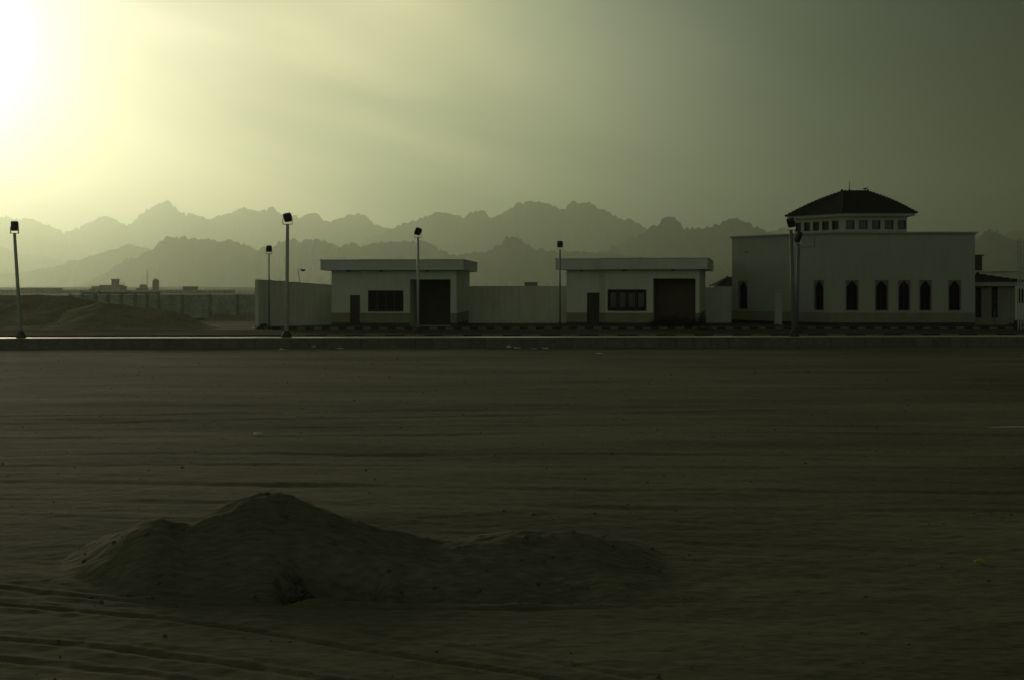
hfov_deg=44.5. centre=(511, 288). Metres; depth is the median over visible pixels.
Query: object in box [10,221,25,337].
street lamp
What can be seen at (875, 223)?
lantern window
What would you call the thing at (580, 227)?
mountain range
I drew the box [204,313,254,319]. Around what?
sand heap
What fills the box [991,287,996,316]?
door
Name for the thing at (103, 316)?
sand heap
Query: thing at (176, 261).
mountain range
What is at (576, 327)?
kerb stripes
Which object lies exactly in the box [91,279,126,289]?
building
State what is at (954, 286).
window
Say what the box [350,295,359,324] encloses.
door
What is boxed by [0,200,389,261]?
mountain range
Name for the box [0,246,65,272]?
mountain range
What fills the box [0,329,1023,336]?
road
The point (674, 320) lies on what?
dry scrub
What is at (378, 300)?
window
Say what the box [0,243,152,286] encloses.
mountain range
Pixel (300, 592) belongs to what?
pebbles
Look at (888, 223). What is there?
lantern window
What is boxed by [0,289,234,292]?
fence
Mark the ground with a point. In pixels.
(860, 503)
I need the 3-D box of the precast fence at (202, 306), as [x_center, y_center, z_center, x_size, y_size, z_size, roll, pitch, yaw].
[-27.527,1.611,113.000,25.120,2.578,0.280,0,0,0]
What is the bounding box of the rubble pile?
[1005,320,1022,325]
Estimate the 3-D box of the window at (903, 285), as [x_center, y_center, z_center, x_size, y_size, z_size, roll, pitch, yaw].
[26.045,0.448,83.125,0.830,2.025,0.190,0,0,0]
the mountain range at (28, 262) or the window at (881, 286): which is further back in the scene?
the mountain range at (28, 262)
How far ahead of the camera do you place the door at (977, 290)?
85.22 m
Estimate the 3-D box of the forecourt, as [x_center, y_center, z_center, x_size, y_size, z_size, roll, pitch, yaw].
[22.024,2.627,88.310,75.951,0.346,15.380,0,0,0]
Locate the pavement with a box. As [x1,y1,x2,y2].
[0,335,1023,338]
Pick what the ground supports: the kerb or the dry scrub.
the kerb
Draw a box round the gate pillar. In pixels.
[773,290,782,324]
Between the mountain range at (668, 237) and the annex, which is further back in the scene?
the mountain range at (668, 237)
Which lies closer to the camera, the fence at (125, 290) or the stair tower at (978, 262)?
the stair tower at (978, 262)
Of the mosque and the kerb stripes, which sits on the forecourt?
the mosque
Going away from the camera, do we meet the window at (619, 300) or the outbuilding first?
the window at (619, 300)
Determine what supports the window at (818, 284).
in the mosque
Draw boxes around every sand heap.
[0,294,94,329]
[29,492,733,610]
[38,302,220,329]
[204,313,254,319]
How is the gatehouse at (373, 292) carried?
on the forecourt
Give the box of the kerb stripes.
[264,326,1023,329]
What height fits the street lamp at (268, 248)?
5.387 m
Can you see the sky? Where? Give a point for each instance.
(701, 114)
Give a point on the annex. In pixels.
(994, 300)
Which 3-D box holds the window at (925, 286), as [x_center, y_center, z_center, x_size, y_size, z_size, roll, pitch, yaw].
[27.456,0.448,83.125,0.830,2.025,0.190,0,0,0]
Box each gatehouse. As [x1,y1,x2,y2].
[320,259,477,325]
[555,257,713,325]
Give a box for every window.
[367,290,403,311]
[607,289,646,311]
[737,281,747,309]
[796,223,800,231]
[804,222,809,230]
[813,222,818,230]
[813,280,823,310]
[822,221,828,229]
[832,221,837,229]
[845,280,858,309]
[846,220,853,228]
[859,220,867,228]
[872,220,879,228]
[875,280,887,309]
[885,220,892,228]
[898,220,905,228]
[898,280,909,309]
[919,280,931,309]
[948,280,960,309]
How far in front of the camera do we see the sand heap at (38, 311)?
84.35 m
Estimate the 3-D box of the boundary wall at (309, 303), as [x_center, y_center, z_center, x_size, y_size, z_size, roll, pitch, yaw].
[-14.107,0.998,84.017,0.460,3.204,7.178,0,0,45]
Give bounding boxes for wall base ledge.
[468,320,565,322]
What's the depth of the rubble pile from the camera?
80.64 m
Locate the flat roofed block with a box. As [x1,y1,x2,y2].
[975,270,1023,319]
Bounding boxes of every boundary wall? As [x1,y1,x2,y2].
[255,279,330,327]
[468,286,565,319]
[705,287,731,321]
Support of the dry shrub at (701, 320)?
on the forecourt
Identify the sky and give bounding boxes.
[0,0,1023,235]
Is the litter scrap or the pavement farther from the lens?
the pavement
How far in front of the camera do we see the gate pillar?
82.18 m
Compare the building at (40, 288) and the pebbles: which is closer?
the pebbles
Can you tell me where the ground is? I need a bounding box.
[0,287,1023,679]
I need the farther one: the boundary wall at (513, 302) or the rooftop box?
the rooftop box
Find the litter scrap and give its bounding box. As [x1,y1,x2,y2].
[973,558,985,562]
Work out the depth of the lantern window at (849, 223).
87.27 m
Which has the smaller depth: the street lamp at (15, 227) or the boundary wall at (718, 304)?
the street lamp at (15, 227)
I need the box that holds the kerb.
[0,337,1023,348]
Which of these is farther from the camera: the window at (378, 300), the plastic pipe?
the window at (378, 300)
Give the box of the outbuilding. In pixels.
[709,276,731,286]
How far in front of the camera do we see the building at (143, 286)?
762.00 m
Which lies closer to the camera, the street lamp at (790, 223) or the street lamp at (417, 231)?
the street lamp at (790, 223)
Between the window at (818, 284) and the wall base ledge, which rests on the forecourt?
the wall base ledge
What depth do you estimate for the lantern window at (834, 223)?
87.97 m
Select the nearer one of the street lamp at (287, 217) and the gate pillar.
the street lamp at (287, 217)
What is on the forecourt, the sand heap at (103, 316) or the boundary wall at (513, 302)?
the boundary wall at (513, 302)
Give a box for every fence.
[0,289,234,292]
[68,292,254,317]
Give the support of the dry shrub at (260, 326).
on the ground
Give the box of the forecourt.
[273,320,1023,329]
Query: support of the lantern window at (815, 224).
in the mosque
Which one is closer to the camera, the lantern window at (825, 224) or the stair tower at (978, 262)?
the lantern window at (825, 224)
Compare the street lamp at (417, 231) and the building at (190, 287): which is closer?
the street lamp at (417, 231)
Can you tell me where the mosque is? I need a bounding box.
[730,182,977,324]
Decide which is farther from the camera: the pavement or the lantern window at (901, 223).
the lantern window at (901, 223)
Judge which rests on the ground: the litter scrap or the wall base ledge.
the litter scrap
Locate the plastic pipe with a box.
[989,426,1023,427]
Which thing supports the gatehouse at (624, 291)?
on the forecourt
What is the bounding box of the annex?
[975,272,1022,324]
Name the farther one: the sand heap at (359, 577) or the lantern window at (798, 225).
the lantern window at (798, 225)
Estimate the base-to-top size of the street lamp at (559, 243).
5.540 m
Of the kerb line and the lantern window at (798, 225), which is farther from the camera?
the lantern window at (798, 225)
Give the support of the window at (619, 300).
in the gatehouse at (624, 291)
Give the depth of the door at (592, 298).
83.94 m
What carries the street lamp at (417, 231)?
on the road
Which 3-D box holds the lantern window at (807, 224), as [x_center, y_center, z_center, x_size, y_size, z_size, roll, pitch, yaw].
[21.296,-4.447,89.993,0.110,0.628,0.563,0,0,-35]
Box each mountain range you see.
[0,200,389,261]
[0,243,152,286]
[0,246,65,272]
[74,235,731,286]
[359,201,1023,254]
[598,216,1022,269]
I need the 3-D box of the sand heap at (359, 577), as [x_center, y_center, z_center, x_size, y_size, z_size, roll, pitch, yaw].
[-1.317,3.021,14.090,8.610,1.381,4.980,0,0,0]
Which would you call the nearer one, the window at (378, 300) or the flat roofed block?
the window at (378, 300)
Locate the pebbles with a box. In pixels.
[0,352,1019,679]
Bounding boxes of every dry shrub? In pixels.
[254,323,267,329]
[693,310,708,325]
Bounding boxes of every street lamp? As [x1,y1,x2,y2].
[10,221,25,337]
[266,245,271,329]
[281,212,292,337]
[414,227,421,332]
[557,241,562,326]
[786,217,799,336]
[794,231,802,333]
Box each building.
[20,288,62,289]
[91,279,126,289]
[136,284,148,289]
[183,286,197,289]
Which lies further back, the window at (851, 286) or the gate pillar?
the window at (851, 286)
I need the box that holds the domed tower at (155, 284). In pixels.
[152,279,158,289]
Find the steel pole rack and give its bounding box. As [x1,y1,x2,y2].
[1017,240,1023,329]
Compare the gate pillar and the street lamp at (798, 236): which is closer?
the street lamp at (798, 236)
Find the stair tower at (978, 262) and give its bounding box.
[975,255,983,269]
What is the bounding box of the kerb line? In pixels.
[0,334,1023,338]
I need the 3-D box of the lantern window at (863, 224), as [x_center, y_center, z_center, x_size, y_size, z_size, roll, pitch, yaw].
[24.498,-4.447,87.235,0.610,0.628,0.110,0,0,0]
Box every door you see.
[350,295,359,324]
[587,293,598,324]
[975,288,979,316]
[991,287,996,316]
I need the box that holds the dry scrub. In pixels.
[648,312,695,325]
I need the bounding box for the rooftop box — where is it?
[524,282,537,285]
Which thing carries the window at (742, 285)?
in the mosque

